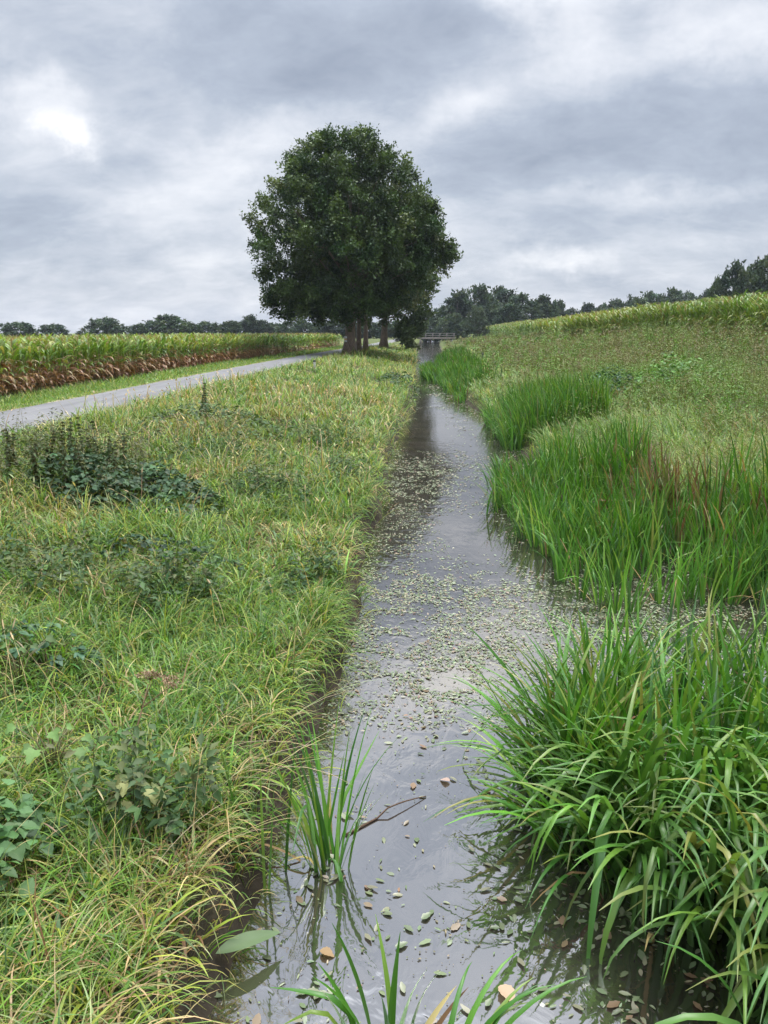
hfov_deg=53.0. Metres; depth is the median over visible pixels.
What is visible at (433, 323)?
deciduous tree
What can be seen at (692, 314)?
corn plant
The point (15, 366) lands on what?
corn plant
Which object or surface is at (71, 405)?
road
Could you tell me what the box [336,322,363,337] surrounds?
deciduous tree
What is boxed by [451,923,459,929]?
pondweed leaf
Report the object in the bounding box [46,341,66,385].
corn plant
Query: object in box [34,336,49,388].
corn plant
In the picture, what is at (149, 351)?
corn plant
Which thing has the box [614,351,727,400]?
elder bush
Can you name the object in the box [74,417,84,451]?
nettle plant
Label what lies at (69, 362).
corn plant
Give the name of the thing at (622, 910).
pondweed leaf
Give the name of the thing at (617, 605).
reed tussock
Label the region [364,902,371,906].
pondweed leaf
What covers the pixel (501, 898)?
pondweed leaf
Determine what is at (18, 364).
corn plant
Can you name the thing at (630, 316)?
corn field
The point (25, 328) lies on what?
deciduous tree
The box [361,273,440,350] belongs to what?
oak tree
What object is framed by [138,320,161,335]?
deciduous tree
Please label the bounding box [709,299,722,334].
corn plant
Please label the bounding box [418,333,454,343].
footbridge
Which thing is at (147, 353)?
corn plant
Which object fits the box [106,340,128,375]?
corn plant
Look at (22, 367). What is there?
corn plant
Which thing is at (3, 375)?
corn plant
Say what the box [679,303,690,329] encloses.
corn plant
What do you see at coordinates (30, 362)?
corn plant
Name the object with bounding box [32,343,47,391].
corn plant
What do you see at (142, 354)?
corn plant
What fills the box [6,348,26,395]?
corn plant
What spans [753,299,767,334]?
corn plant
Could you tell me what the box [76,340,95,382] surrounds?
corn plant
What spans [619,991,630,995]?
pondweed leaf
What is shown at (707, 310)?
corn plant
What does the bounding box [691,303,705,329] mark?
corn plant
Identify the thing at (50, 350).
corn plant
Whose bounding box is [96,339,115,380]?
corn plant
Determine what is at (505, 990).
fallen leaf
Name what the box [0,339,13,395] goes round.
corn plant
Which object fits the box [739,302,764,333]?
corn plant
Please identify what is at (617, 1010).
pondweed leaf
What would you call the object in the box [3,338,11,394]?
corn plant
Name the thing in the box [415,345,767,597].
reeds
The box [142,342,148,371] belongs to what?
corn plant
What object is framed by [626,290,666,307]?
deciduous tree
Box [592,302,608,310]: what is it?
bush
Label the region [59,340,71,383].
corn plant
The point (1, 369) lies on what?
corn plant
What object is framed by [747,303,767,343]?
corn plant
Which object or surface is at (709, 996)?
pondweed leaf
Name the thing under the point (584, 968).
pondweed leaf
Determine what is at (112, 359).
corn plant
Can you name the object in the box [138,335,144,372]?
corn plant
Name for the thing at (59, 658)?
bramble bush
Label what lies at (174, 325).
deciduous tree
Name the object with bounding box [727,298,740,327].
corn plant
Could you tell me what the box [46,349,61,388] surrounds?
corn plant
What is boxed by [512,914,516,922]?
pondweed leaf
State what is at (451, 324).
deciduous tree
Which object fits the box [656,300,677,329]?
corn plant
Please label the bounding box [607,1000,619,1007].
pondweed leaf
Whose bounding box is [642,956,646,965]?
pondweed leaf
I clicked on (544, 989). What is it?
pondweed leaf
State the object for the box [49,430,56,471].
nettle plant
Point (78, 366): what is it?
corn plant
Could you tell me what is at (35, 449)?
nettle plant
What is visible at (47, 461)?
nettle plant
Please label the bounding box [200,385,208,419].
nettle plant
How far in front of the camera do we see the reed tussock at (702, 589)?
8.64 m
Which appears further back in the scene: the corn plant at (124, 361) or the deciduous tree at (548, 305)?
the deciduous tree at (548, 305)
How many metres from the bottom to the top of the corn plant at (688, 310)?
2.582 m
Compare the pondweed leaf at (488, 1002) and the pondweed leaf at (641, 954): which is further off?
the pondweed leaf at (641, 954)
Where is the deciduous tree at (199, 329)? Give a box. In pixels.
[183,322,204,333]
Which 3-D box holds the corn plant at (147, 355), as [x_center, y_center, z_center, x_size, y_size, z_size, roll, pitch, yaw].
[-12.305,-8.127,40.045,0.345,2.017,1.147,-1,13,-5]
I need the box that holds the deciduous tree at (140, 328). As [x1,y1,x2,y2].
[127,324,151,334]
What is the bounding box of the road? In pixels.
[0,338,396,434]
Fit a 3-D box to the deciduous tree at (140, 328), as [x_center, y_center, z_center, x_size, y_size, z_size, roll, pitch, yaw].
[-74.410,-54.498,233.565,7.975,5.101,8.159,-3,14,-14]
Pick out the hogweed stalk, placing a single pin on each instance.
(155, 674)
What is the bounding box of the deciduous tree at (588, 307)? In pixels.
[577,302,595,313]
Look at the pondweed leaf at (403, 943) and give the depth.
3.85 m
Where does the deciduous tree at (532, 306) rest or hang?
on the ground at (222, 963)
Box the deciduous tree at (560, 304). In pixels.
[548,299,570,317]
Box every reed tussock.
[500,483,559,546]
[528,518,590,581]
[530,491,580,555]
[536,527,609,599]
[563,519,631,604]
[575,538,671,614]
[612,534,685,612]
[630,525,703,603]
[642,534,722,607]
[646,521,733,599]
[682,528,764,607]
[704,533,767,595]
[711,521,767,604]
[727,521,767,600]
[747,553,767,607]
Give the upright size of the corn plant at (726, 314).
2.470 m
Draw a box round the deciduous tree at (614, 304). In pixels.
[600,298,624,310]
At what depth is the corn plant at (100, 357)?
33.89 m
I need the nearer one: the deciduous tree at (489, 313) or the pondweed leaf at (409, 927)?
the pondweed leaf at (409, 927)
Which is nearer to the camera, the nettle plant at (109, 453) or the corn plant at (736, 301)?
the nettle plant at (109, 453)
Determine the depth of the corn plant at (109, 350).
35.03 m
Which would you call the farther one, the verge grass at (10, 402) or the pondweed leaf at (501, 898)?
the verge grass at (10, 402)
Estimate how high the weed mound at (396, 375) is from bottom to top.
1.655 m
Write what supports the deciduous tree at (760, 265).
on the ground at (222, 963)
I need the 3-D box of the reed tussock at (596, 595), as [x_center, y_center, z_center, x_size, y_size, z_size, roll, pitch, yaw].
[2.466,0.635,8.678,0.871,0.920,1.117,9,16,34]
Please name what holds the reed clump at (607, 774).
in the water
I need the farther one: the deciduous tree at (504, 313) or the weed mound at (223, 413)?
the deciduous tree at (504, 313)
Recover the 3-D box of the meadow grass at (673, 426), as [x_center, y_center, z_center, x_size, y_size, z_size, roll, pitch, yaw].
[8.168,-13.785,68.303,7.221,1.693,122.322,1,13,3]
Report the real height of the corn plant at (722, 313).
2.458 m
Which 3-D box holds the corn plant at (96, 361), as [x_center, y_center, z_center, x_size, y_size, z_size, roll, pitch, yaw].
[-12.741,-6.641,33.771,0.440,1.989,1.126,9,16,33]
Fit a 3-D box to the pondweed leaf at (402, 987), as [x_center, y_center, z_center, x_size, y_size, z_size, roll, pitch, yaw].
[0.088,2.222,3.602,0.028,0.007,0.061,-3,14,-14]
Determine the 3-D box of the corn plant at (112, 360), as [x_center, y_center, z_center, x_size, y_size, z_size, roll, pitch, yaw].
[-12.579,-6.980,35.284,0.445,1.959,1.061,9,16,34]
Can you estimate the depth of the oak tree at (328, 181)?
62.73 m
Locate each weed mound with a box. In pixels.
[135,402,290,447]
[375,371,419,396]
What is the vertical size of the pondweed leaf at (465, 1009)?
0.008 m
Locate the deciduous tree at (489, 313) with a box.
[474,304,501,325]
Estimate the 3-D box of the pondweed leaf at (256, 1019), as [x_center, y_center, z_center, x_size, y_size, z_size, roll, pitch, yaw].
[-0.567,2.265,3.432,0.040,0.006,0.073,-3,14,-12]
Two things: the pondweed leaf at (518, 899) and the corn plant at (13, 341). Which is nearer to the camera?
the pondweed leaf at (518, 899)
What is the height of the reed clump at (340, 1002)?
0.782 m
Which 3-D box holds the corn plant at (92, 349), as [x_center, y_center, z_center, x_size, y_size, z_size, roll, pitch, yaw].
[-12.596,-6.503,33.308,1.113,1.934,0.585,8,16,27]
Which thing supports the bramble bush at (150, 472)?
on the ground at (222, 963)
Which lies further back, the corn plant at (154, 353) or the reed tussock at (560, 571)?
the corn plant at (154, 353)
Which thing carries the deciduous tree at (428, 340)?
on the ground at (222, 963)
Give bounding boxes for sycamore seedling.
[0,634,56,685]
[0,717,91,773]
[81,751,186,812]
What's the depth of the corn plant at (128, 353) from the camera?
37.50 m
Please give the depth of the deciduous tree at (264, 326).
254.37 m
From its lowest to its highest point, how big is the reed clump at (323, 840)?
1.001 m
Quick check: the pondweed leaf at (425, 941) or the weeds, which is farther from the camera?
the weeds
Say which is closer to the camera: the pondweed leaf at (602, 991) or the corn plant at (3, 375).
the pondweed leaf at (602, 991)
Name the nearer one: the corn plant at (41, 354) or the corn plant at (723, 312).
the corn plant at (41, 354)
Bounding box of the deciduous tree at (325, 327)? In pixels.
[319,319,344,337]
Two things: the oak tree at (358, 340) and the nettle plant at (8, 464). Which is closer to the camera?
the nettle plant at (8, 464)
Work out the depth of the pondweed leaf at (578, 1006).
3.50 m
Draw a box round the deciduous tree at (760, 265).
[745,254,767,295]
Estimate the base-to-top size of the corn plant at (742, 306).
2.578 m
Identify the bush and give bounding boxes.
[0,620,105,677]
[0,779,69,934]
[6,447,228,523]
[98,533,246,575]
[460,304,490,337]
[564,307,585,315]
[587,365,641,397]
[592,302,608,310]
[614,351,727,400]
[615,294,641,309]
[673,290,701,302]
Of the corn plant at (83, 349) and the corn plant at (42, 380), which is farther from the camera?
the corn plant at (83, 349)
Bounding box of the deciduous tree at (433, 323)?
[427,304,461,341]
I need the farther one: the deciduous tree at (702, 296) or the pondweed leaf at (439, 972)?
the deciduous tree at (702, 296)
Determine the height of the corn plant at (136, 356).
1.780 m
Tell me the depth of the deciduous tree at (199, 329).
237.53 m
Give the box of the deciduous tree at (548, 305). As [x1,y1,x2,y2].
[531,294,560,318]
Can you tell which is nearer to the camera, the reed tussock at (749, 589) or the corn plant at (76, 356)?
the reed tussock at (749, 589)
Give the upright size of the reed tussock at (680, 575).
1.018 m
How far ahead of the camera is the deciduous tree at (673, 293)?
256.69 m
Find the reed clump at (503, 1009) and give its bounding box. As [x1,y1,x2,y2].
[448,950,586,1023]
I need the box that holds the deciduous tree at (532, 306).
[508,291,544,321]
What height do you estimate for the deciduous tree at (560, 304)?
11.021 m
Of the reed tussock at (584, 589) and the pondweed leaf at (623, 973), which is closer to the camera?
the pondweed leaf at (623, 973)
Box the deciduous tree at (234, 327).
[217,320,243,334]
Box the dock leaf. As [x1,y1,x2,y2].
[216,930,280,953]
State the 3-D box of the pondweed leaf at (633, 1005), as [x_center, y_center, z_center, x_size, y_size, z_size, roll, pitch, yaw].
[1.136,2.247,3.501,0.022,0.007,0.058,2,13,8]
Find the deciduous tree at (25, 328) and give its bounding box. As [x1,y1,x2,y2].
[0,321,42,337]
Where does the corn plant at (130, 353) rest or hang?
on the ground at (222, 963)
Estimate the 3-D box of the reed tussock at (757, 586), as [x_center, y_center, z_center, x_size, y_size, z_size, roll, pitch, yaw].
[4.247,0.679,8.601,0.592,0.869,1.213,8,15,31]
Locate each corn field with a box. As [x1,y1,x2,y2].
[0,332,342,391]
[480,289,767,339]
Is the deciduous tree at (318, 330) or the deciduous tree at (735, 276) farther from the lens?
the deciduous tree at (318, 330)
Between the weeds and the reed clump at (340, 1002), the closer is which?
the reed clump at (340, 1002)
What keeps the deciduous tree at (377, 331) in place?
on the ground at (222, 963)
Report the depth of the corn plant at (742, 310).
43.01 m
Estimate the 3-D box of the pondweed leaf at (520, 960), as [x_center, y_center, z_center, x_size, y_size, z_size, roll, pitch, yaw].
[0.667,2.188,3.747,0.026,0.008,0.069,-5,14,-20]
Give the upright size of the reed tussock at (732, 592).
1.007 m
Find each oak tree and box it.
[239,121,463,353]
[291,180,428,350]
[309,179,421,349]
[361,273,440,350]
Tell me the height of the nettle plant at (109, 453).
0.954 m
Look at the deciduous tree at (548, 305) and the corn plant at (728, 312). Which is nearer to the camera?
the corn plant at (728, 312)
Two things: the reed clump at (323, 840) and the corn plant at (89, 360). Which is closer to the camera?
the reed clump at (323, 840)
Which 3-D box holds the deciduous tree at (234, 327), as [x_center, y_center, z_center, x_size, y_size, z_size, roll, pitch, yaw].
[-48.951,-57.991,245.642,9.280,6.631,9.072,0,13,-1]
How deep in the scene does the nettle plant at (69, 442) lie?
10.84 m
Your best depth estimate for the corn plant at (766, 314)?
39.99 m
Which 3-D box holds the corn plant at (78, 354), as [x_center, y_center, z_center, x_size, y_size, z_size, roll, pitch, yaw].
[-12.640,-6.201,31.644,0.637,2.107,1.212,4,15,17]
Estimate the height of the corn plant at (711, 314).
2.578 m
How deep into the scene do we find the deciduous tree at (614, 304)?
265.50 m
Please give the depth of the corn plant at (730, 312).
44.40 m
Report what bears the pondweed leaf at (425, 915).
on the water
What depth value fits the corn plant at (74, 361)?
31.36 m
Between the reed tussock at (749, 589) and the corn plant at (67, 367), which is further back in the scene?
the corn plant at (67, 367)
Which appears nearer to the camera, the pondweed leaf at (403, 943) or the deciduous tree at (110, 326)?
the pondweed leaf at (403, 943)
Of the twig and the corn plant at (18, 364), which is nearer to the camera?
the twig
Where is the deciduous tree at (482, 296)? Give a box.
[459,283,502,334]
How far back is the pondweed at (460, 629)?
7.73 m
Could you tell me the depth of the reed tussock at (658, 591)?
8.70 m
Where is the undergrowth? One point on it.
(142, 784)
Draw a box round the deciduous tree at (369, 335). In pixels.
[361,322,377,338]
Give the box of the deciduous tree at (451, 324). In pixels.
[436,312,466,340]
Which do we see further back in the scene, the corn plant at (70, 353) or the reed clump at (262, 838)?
the corn plant at (70, 353)
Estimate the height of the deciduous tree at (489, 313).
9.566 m
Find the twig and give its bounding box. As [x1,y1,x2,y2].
[346,796,425,835]
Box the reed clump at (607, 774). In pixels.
[425,573,767,1023]
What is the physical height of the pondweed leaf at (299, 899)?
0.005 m
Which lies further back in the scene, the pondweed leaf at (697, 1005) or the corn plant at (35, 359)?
the corn plant at (35, 359)
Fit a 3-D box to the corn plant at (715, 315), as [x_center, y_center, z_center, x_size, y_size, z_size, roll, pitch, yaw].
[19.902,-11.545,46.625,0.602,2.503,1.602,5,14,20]
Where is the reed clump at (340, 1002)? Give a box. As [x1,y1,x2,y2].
[270,914,467,1023]
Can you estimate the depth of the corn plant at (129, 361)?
37.84 m
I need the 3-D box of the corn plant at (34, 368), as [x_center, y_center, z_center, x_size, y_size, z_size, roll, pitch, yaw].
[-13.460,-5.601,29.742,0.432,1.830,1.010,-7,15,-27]
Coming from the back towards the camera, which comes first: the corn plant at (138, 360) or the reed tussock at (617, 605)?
the corn plant at (138, 360)
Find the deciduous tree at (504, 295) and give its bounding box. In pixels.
[474,285,517,307]
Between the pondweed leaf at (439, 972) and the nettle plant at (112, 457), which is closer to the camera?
the pondweed leaf at (439, 972)
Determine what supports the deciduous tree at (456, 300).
on the ground at (222, 963)
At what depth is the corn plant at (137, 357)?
38.21 m
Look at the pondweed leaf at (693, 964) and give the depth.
3.74 m
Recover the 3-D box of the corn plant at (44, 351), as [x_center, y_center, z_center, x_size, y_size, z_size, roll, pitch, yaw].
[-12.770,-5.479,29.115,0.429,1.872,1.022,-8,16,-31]
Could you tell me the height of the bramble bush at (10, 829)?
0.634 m
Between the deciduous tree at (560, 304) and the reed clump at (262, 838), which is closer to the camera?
the reed clump at (262, 838)
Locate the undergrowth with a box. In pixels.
[0,346,414,863]
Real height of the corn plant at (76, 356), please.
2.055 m
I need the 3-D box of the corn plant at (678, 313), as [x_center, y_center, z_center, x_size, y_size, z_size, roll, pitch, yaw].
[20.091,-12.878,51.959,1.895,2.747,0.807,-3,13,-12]
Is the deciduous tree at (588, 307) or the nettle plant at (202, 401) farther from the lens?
the deciduous tree at (588, 307)
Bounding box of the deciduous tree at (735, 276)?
[710,258,760,300]
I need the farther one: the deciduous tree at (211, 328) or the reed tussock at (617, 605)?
the deciduous tree at (211, 328)
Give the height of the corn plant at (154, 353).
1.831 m
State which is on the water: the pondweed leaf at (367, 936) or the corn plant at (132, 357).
the pondweed leaf at (367, 936)
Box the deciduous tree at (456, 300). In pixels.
[441,289,474,338]
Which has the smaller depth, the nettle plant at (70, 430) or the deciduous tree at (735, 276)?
the nettle plant at (70, 430)
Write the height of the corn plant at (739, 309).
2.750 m
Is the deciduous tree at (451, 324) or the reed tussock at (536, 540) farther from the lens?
the deciduous tree at (451, 324)
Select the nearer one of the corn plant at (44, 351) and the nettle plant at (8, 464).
the nettle plant at (8, 464)
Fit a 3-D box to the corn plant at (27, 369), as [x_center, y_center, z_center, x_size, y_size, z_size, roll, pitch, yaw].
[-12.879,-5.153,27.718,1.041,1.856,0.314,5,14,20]
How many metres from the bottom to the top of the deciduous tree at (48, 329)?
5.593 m
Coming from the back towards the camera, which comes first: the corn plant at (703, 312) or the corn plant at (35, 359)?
the corn plant at (703, 312)
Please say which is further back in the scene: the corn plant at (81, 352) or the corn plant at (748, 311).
the corn plant at (748, 311)
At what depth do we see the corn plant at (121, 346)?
36.25 m
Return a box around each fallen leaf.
[320,947,333,956]
[498,984,514,1004]
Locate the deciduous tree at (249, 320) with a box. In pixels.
[239,314,261,333]
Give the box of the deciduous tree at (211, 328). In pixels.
[194,320,222,334]
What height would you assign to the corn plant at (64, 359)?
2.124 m
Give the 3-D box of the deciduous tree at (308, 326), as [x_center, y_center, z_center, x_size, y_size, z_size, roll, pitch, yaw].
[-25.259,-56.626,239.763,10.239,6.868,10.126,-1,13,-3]
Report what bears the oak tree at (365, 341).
on the ground at (222, 963)
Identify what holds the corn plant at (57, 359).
on the ground at (222, 963)
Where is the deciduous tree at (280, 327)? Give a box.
[274,321,299,333]
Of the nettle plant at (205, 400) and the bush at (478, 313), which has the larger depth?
the bush at (478, 313)
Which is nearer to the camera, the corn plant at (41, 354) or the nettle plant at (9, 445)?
the nettle plant at (9, 445)
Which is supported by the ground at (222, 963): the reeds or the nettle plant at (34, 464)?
the nettle plant at (34, 464)
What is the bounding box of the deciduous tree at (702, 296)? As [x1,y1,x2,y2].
[696,288,710,302]
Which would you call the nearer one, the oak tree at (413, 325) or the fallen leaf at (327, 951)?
the fallen leaf at (327, 951)
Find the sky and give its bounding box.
[0,0,767,332]
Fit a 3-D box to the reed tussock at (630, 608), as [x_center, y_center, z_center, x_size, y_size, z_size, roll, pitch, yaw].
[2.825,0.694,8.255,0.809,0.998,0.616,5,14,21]
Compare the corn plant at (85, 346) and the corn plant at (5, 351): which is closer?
the corn plant at (5, 351)
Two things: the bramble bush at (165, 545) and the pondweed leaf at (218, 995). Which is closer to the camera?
the pondweed leaf at (218, 995)
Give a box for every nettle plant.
[2,429,21,470]
[3,433,16,470]
[3,446,14,487]
[27,442,38,490]
[29,447,46,491]
[43,445,53,482]
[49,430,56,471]
[58,422,65,454]
[60,441,70,498]
[65,413,72,464]
[66,423,75,472]
[72,436,82,488]
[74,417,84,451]
[75,445,89,497]
[85,427,93,452]
[90,420,99,455]
[104,434,112,486]
[108,442,125,503]
[110,441,118,493]
[119,433,128,487]
[198,383,205,417]
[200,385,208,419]
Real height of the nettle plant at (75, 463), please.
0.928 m
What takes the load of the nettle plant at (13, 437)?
on the ground at (222, 963)
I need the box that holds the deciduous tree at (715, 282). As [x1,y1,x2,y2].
[705,274,727,298]
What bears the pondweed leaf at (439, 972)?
on the water
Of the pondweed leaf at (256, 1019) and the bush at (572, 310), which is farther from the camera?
the bush at (572, 310)
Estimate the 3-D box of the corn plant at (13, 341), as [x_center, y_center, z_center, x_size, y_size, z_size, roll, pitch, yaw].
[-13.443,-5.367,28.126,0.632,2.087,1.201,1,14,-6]
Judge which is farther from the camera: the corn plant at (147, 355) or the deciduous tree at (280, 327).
the deciduous tree at (280, 327)
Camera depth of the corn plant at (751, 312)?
42.18 m
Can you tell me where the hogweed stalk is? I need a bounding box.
[130,665,180,753]
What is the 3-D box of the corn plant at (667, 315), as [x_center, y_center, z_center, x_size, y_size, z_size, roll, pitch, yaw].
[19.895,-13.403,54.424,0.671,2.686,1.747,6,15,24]
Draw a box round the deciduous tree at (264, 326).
[249,319,276,334]
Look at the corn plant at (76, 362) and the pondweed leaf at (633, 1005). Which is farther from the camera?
the corn plant at (76, 362)
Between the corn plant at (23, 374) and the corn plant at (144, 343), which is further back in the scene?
the corn plant at (144, 343)
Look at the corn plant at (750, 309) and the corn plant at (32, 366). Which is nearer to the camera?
the corn plant at (32, 366)
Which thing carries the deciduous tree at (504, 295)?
on the ground at (222, 963)
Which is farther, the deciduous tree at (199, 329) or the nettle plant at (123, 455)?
the deciduous tree at (199, 329)
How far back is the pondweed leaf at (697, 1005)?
3.51 m
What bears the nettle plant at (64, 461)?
on the ground at (222, 963)
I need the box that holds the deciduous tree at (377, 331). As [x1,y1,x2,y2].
[369,322,394,338]
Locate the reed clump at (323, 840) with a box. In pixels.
[255,697,395,881]
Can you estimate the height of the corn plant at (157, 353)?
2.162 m
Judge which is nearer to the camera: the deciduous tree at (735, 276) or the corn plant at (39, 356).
the corn plant at (39, 356)
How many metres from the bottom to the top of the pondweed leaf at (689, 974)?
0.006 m
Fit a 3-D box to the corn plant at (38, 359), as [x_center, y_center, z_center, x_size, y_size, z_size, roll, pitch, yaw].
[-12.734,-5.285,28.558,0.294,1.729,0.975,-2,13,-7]
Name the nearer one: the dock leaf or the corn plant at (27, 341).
the dock leaf
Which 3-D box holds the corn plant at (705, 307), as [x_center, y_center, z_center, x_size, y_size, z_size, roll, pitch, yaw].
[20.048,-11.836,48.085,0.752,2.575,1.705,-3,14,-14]
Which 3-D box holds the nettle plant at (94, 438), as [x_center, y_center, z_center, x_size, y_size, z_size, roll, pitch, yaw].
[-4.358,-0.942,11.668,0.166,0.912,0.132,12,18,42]
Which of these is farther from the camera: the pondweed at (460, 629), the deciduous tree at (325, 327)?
the deciduous tree at (325, 327)
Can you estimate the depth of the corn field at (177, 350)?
51.61 m
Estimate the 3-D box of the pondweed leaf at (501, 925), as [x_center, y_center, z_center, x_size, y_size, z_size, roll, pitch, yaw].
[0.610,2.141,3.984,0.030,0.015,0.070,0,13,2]
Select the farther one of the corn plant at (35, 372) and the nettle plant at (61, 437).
the corn plant at (35, 372)
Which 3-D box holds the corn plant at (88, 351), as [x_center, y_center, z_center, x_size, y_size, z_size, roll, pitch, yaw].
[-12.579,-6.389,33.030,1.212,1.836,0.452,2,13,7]
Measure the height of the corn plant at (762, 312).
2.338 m
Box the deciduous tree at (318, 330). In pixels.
[311,323,332,333]
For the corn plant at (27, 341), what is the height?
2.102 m
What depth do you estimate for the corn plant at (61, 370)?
30.48 m
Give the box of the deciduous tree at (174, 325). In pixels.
[146,314,193,334]
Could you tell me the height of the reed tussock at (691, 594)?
0.942 m
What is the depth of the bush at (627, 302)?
259.47 m
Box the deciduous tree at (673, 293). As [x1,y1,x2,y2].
[654,286,682,305]
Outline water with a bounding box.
[202,341,767,1023]
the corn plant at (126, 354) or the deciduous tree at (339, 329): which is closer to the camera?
the corn plant at (126, 354)
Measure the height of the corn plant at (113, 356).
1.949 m
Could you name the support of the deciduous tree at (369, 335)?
on the ground at (222, 963)
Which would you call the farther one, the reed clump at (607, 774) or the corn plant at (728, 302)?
the corn plant at (728, 302)
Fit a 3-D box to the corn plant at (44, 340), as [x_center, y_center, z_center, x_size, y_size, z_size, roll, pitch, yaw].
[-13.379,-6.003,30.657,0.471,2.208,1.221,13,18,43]
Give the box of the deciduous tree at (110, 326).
[80,316,130,336]
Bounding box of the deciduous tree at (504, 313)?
[489,301,528,324]
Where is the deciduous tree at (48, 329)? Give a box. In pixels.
[33,323,70,337]
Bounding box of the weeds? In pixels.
[442,312,767,484]
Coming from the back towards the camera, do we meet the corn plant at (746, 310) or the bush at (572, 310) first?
the bush at (572, 310)
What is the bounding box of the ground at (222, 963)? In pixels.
[0,333,767,1023]
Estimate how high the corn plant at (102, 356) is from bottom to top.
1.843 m
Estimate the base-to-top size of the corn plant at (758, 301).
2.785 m
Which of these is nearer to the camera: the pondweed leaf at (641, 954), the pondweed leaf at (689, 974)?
the pondweed leaf at (689, 974)
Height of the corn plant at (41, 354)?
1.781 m
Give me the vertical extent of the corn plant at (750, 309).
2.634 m
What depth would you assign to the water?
4.69 m
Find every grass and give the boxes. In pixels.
[0,343,369,411]
[441,341,767,537]
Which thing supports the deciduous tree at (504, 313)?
on the ground at (222, 963)
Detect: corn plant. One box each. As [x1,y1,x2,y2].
[0,337,14,397]
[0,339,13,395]
[0,344,22,390]
[0,350,7,395]
[2,343,24,393]
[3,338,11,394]
[5,341,30,393]
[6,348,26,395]
[7,344,26,392]
[7,351,32,391]
[8,337,19,388]
[9,349,35,389]
[12,341,37,389]
[21,344,46,390]
[21,346,35,391]
[22,336,42,385]
[26,340,38,391]
[27,350,47,391]
[28,338,52,388]
[31,348,39,388]
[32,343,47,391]
[33,348,48,389]
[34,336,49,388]
[36,348,52,386]
[37,335,59,387]
[37,340,64,388]
[38,347,61,389]
[39,344,54,389]
[46,341,64,388]
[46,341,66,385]
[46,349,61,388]
[50,341,75,384]
[50,344,66,384]
[51,337,78,386]
[53,335,68,383]
[56,346,66,386]
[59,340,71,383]
[62,345,74,381]
[62,345,81,384]
[65,339,80,380]
[66,335,90,380]
[66,342,84,383]
[69,339,84,380]
[69,343,87,382]
[71,339,85,382]
[73,344,92,381]
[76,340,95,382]
[76,347,83,383]
[79,343,90,382]
[81,338,104,380]
[85,340,98,383]
[86,343,103,381]
[88,336,111,381]
[89,341,104,381]
[94,340,102,380]
[96,336,107,378]
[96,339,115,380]
[97,337,118,379]
[98,341,110,379]
[104,339,119,372]
[106,336,117,378]
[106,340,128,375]
[108,340,123,376]
[108,341,123,378]
[115,336,130,375]
[116,339,128,373]
[117,339,135,373]
[119,335,138,376]
[119,345,131,377]
[121,338,143,373]
[122,347,128,376]
[123,343,134,376]
[128,338,147,374]
[129,341,143,372]
[130,342,138,375]
[131,338,144,373]
[133,343,141,370]
[134,342,149,372]
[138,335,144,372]
[138,336,155,373]
[141,338,158,374]
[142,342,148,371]
[144,338,152,370]
[151,341,160,372]
[152,335,161,370]
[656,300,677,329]
[662,303,669,328]
[666,300,691,330]
[675,303,690,329]
[679,302,685,330]
[679,302,700,328]
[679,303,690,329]
[690,299,712,335]
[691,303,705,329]
[694,300,705,337]
[697,301,710,329]
[698,298,723,330]
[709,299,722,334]
[709,300,733,335]
[711,303,717,328]
[712,297,735,332]
[715,297,736,333]
[717,296,736,334]
[717,301,732,331]
[718,300,726,330]
[721,295,744,332]
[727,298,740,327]
[728,295,758,332]
[731,297,737,334]
[732,295,752,330]
[736,298,758,328]
[737,299,749,326]
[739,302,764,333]
[740,296,760,330]
[743,294,766,326]
[744,296,759,332]
[744,306,750,330]
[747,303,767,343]
[750,296,767,334]
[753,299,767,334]
[755,301,767,335]
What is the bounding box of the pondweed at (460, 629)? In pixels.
[214,345,767,1023]
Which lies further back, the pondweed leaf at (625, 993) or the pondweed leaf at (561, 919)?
the pondweed leaf at (561, 919)
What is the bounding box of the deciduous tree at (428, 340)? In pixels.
[421,317,439,341]
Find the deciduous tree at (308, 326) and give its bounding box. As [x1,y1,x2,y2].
[287,319,317,333]
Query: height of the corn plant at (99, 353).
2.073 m
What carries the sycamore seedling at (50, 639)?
on the ground at (222, 963)
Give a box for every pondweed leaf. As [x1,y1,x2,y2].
[215,991,222,997]
[252,1013,260,1023]
[296,896,302,902]
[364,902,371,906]
[365,933,371,939]
[395,941,407,947]
[400,982,405,992]
[405,925,412,930]
[419,939,430,944]
[421,912,430,918]
[434,971,445,974]
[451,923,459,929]
[460,1004,469,1013]
[485,998,491,1005]
[496,896,506,900]
[499,922,504,929]
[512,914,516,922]
[514,897,522,902]
[517,957,524,965]
[538,986,548,990]
[558,915,564,924]
[561,940,567,946]
[572,1004,583,1009]
[582,965,586,974]
[596,988,606,993]
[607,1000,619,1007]
[612,1008,620,1014]
[619,907,624,914]
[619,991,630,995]
[620,971,627,976]
[631,1000,636,1009]
[637,949,645,959]
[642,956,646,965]
[684,972,697,977]
[689,961,695,967]
[693,1001,701,1010]
[705,982,715,989]
[706,993,713,1000]
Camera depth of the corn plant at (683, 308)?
51.56 m
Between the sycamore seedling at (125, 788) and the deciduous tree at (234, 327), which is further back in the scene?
the deciduous tree at (234, 327)
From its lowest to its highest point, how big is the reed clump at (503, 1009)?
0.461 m
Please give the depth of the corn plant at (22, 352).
27.35 m
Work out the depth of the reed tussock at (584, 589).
8.88 m
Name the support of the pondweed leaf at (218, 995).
on the water
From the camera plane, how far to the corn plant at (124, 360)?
36.66 m
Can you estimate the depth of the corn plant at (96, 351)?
33.48 m
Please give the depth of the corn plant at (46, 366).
29.00 m

